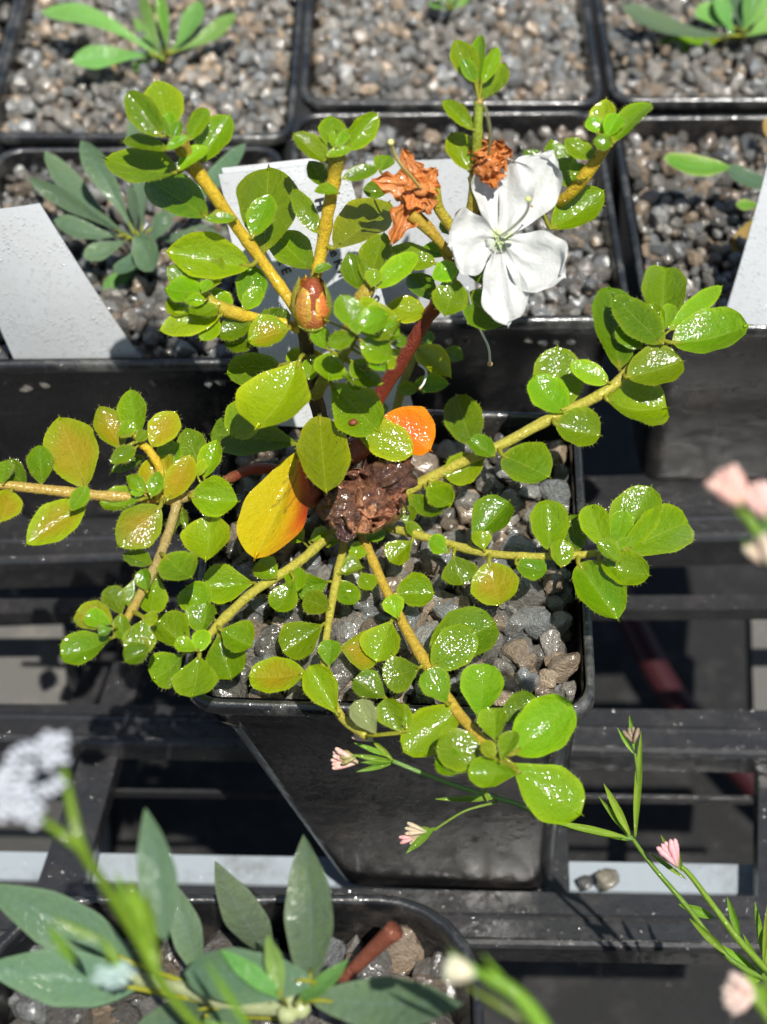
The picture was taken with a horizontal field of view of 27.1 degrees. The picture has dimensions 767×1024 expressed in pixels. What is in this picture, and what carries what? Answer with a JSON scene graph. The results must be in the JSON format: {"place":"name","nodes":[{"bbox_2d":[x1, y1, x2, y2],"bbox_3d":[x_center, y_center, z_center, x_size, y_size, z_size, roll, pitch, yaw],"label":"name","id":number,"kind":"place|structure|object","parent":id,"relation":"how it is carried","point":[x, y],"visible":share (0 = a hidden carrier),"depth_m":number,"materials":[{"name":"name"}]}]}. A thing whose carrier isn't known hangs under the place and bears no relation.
{"place":"outdoors","nodes":[
{"label":"outdoors","id":0,"kind":"place"},
{"bbox_2d":[0,594,110,852],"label":"concrete block","id":1,"kind":"structure","parent":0,"point":[34,669],"depth_m":0.53,"materials":[{"name":"grey concrete"}]},
{"bbox_2d":[0,475,766,964],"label":"slatted bench","id":2,"kind":"object","parent":1,"relation":"on","point":[552,919],"visible":0.38,"depth_m":0.46,"materials":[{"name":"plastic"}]},
{"bbox_2d":[0,0,19,154],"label":"square pot","id":3,"kind":"object","parent":2,"relation":"on","point":[10,20],"visible":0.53,"depth_m":0.53,"materials":[{"name":"black plastic"}]},
{"bbox_2d":[0,3,9,41],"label":"grit","id":4,"kind":"object","parent":3,"relation":"in","point":[4,9],"visible":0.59,"depth_m":0.55,"materials":[{"name":"grey gravel"}]},
{"bbox_2d":[0,146,281,516],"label":"square pot","id":5,"kind":"object","parent":2,"relation":"on","point":[188,395],"visible":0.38,"depth_m":0.44,"materials":[{"name":"black plastic"}]},
{"bbox_2d":[0,203,140,358],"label":"plant label","id":6,"kind":"object","parent":5,"relation":"in","point":[52,305],"visible":1,"depth_m":0.41,"materials":[{"name":"plastic"}]},
{"bbox_2d":[0,159,267,391],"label":"grit","id":7,"kind":"object","parent":5,"relation":"in","point":[135,305],"visible":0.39,"depth_m":0.45,"materials":[{"name":"grey gravel"}]},
{"bbox_2d":[28,119,245,289],"bbox_3d":[-0.072,-0.096,0.457,0.057,0.035,0.056,32,57,24],"label":"seedling","id":8,"kind":"object","parent":7,"relation":"on","point":[69,191],"visible":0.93,"depth_m":0.45,"materials":[{"name":"green plant"}]},
{"bbox_2d":[219,165,310,205],"bbox_3d":[-0.022,-0.059,0.408,0.025,0.047,0.040,-18,52,-15],"label":"plant label","id":9,"kind":"object","parent":5,"relation":"in","point":[229,182],"visible":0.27,"depth_m":0.40,"materials":[{"name":"plastic"}]},
{"bbox_2d":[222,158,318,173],"bbox_3d":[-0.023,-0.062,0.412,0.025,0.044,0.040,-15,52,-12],"label":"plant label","id":10,"kind":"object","parent":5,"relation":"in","point":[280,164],"visible":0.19,"depth_m":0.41,"materials":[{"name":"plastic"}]},
{"bbox_2d":[0,0,303,160],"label":"square pot","id":11,"kind":"object","parent":2,"relation":"on","point":[278,141],"visible":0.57,"depth_m":0.49,"materials":[{"name":"black plastic"}]},
{"bbox_2d":[0,0,296,156],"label":"grit","id":12,"kind":"object","parent":11,"relation":"in","point":[239,70],"visible":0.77,"depth_m":0.52,"materials":[{"name":"grey gravel"}]},
{"bbox_2d":[41,0,235,103],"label":"seedling","id":13,"kind":"object","parent":12,"relation":"on","point":[99,56],"visible":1,"depth_m":0.51,"materials":[{"name":"green plant"}]},
{"bbox_2d":[0,894,483,1023],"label":"round cornered pot","id":14,"kind":"object","parent":2,"relation":"on","point":[366,918],"visible":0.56,"depth_m":0.33,"materials":[{"name":"black plastic"}]},
{"bbox_2d":[8,925,455,1023],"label":"grit","id":15,"kind":"object","parent":14,"relation":"in","point":[403,957],"visible":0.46,"depth_m":0.32,"materials":[{"name":"grey gravel"}]},
{"bbox_2d":[0,808,462,1023],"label":"leafy plant","id":16,"kind":"object","parent":15,"relation":"on","point":[269,983],"visible":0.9,"depth_m":0.30,"materials":[{"name":"green plant"}]},
{"bbox_2d":[0,731,249,1023],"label":"woodruff spray","id":17,"kind":"object","parent":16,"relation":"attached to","point":[134,913],"visible":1,"depth_m":0.23,"materials":[{"name":"green plant"}]},
{"bbox_2d":[336,921,403,984],"bbox_3d":[-0.003,0.087,0.313,0.013,0.017,0.007,0,50,0],"label":"twig","id":18,"kind":"object","parent":15,"relation":"on","point":[389,934],"visible":0.91,"depth_m":0.31,"materials":[{"name":"brown wood"}]},
{"bbox_2d":[0,852,752,895],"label":"bench rail","id":19,"kind":"object","parent":2,"relation":"attached to","point":[635,878],"visible":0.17,"depth_m":0.46,"materials":[{"name":"metal"}]},
{"bbox_2d":[577,868,619,891],"bbox_3d":[0.061,0.104,0.450,0.012,0.006,0.007,0,50,0],"label":"pebble","id":20,"kind":"object","parent":19,"relation":"on","point":[607,879],"visible":1,"depth_m":0.45,"materials":[{"name":"beige stone"}]},
{"bbox_2d":[184,409,595,891],"bbox_3d":[0.003,0.041,0.422,0.096,0.100,0.096,0,50,0],"label":"azalea pot","id":21,"kind":"object","parent":2,"relation":"on","point":[353,820],"visible":0.39,"depth_m":0.40,"materials":[{"name":"black plastic"}]},
{"bbox_2d":[228,169,412,426],"bbox_3d":[-0.015,-0.049,0.401,0.036,0.060,0.042,-18,52,-14],"label":"plant label","id":22,"kind":"object","parent":21,"relation":"in","point":[332,278],"visible":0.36,"depth_m":0.40,"materials":[{"name":"plastic"}]},
{"bbox_2d":[209,428,583,725],"bbox_3d":[0.004,0.015,0.390,0.090,0.019,0.089,0,50,0],"label":"grit","id":23,"kind":"object","parent":21,"relation":"in","point":[533,652],"visible":0.49,"depth_m":0.38,"materials":[{"name":"grey gravel"}]},
{"bbox_2d":[0,34,751,826],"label":"azalea plant","id":24,"kind":"object","parent":23,"relation":"on","point":[508,196],"visible":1,"depth_m":0.35,"materials":[{"name":"green plant"}]},
{"bbox_2d":[349,419,357,424],"bbox_3d":[-0.007,-0.020,0.348,0.002,0.001,0.002,0,50,0],"label":"plant debris","id":25,"kind":"object","parent":24,"relation":"on","point":[353,421],"visible":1,"depth_m":0.35,"materials":[{"name":"brown plant"}]},
{"bbox_2d":[301,0,601,113],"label":"square pot","id":26,"kind":"object","parent":2,"relation":"on","point":[587,46],"visible":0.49,"depth_m":0.50,"materials":[{"name":"black plastic"}]},
{"bbox_2d":[310,0,590,112],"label":"grit","id":27,"kind":"object","parent":26,"relation":"in","point":[382,50],"visible":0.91,"depth_m":0.53,"materials":[{"name":"grey gravel"}]},
{"bbox_2d":[429,0,468,9],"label":"seedling","id":28,"kind":"object","parent":27,"relation":"on","point":[437,4],"visible":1,"depth_m":0.53,"materials":[{"name":"green plant"}]},
{"bbox_2d":[291,111,628,412],"bbox_3d":[0.020,-0.065,0.493,0.097,0.072,0.097,0,50,0],"label":"square pot","id":29,"kind":"object","parent":2,"relation":"on","point":[500,383],"visible":0.24,"depth_m":0.46,"materials":[{"name":"black plastic"}]},
{"bbox_2d":[362,159,474,317],"bbox_3d":[0.007,-0.071,0.424,0.036,0.045,0.016,-2,50,-2],"label":"plant label","id":30,"kind":"object","parent":29,"relation":"in","point":[452,178],"visible":0.23,"depth_m":0.42,"materials":[{"name":"plastic"}]},
{"bbox_2d":[302,124,611,346],"bbox_3d":[0.020,-0.083,0.471,0.092,0.015,0.091,0,50,0],"label":"grit","id":31,"kind":"object","parent":29,"relation":"in","point":[588,273],"visible":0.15,"depth_m":0.47,"materials":[{"name":"grey gravel"}]},
{"bbox_2d":[593,0,766,232],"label":"square pot","id":32,"kind":"object","parent":2,"relation":"on","point":[707,106],"visible":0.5,"depth_m":0.51,"materials":[{"name":"black plastic"}]},
{"bbox_2d":[601,0,766,113],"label":"grit","id":33,"kind":"object","parent":32,"relation":"in","point":[646,62],"visible":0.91,"depth_m":0.52,"materials":[{"name":"grey gravel"}]},
{"bbox_2d":[622,0,766,52],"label":"seedling","id":34,"kind":"object","parent":33,"relation":"on","point":[747,13],"visible":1,"depth_m":0.52,"materials":[{"name":"green plant"}]},
{"bbox_2d":[613,115,766,479],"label":"square pot","id":35,"kind":"object","parent":2,"relation":"on","point":[716,401],"visible":0.31,"depth_m":0.47,"materials":[{"name":"black plastic"}]},
{"bbox_2d":[623,131,766,349],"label":"grit","id":36,"kind":"object","parent":35,"relation":"in","point":[689,226],"visible":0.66,"depth_m":0.47,"materials":[{"name":"grey gravel"}]},
{"bbox_2d":[663,118,766,252],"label":"seedling","id":37,"kind":"object","parent":36,"relation":"on","point":[693,164],"visible":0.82,"depth_m":0.46,"materials":[{"name":"green plant"}]},
{"bbox_2d":[727,167,766,324],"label":"plant label","id":38,"kind":"object","parent":35,"relation":"in","point":[748,298],"visible":0.86,"depth_m":0.43,"materials":[{"name":"plastic"}]},
{"bbox_2d":[0,0,766,1023],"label":"ground","id":39,"kind":"structure","parent":0,"point":[706,660],"depth_m":0.61,"materials":[{"name":"fabric"}]},
{"bbox_2d":[616,587,753,795],"bbox_3d":[0.125,0.080,0.614,0.020,0.014,0.134,-24,54,-19],"label":"hose","id":40,"kind":"object","parent":39,"relation":"on","point":[669,690],"visible":0.43,"depth_m":0.62,"materials":[{"name":"red rubber"}]},
{"bbox_2d":[745,619,766,709],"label":"wooden batten","id":41,"kind":"object","parent":39,"relation":"on","point":[756,651],"visible":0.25,"depth_m":0.55,"materials":[{"name":"wood"}]},
{"bbox_2d":[443,949,550,1023],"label":"woodruff spray","id":42,"kind":"object","parent":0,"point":[458,969],"visible":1,"depth_m":0.22,"materials":[{"name":"green plant"}]},
{"bbox_2d":[330,715,766,981],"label":"woodruff spray","id":43,"kind":"object","parent":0,"point":[668,851],"visible":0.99,"depth_m":0.35,"materials":[{"name":"green plant"}]},
{"bbox_2d":[705,463,766,565],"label":"woodruff spray","id":44,"kind":"object","parent":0,"point":[727,484],"visible":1,"depth_m":0.23,"materials":[{"name":"pink plant"}]},
{"bbox_2d":[721,968,766,1022],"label":"woodruff spray","id":45,"kind":"object","parent":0,"point":[742,993],"visible":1,"depth_m":0.24,"materials":[{"name":"pink plant"}]}
]}

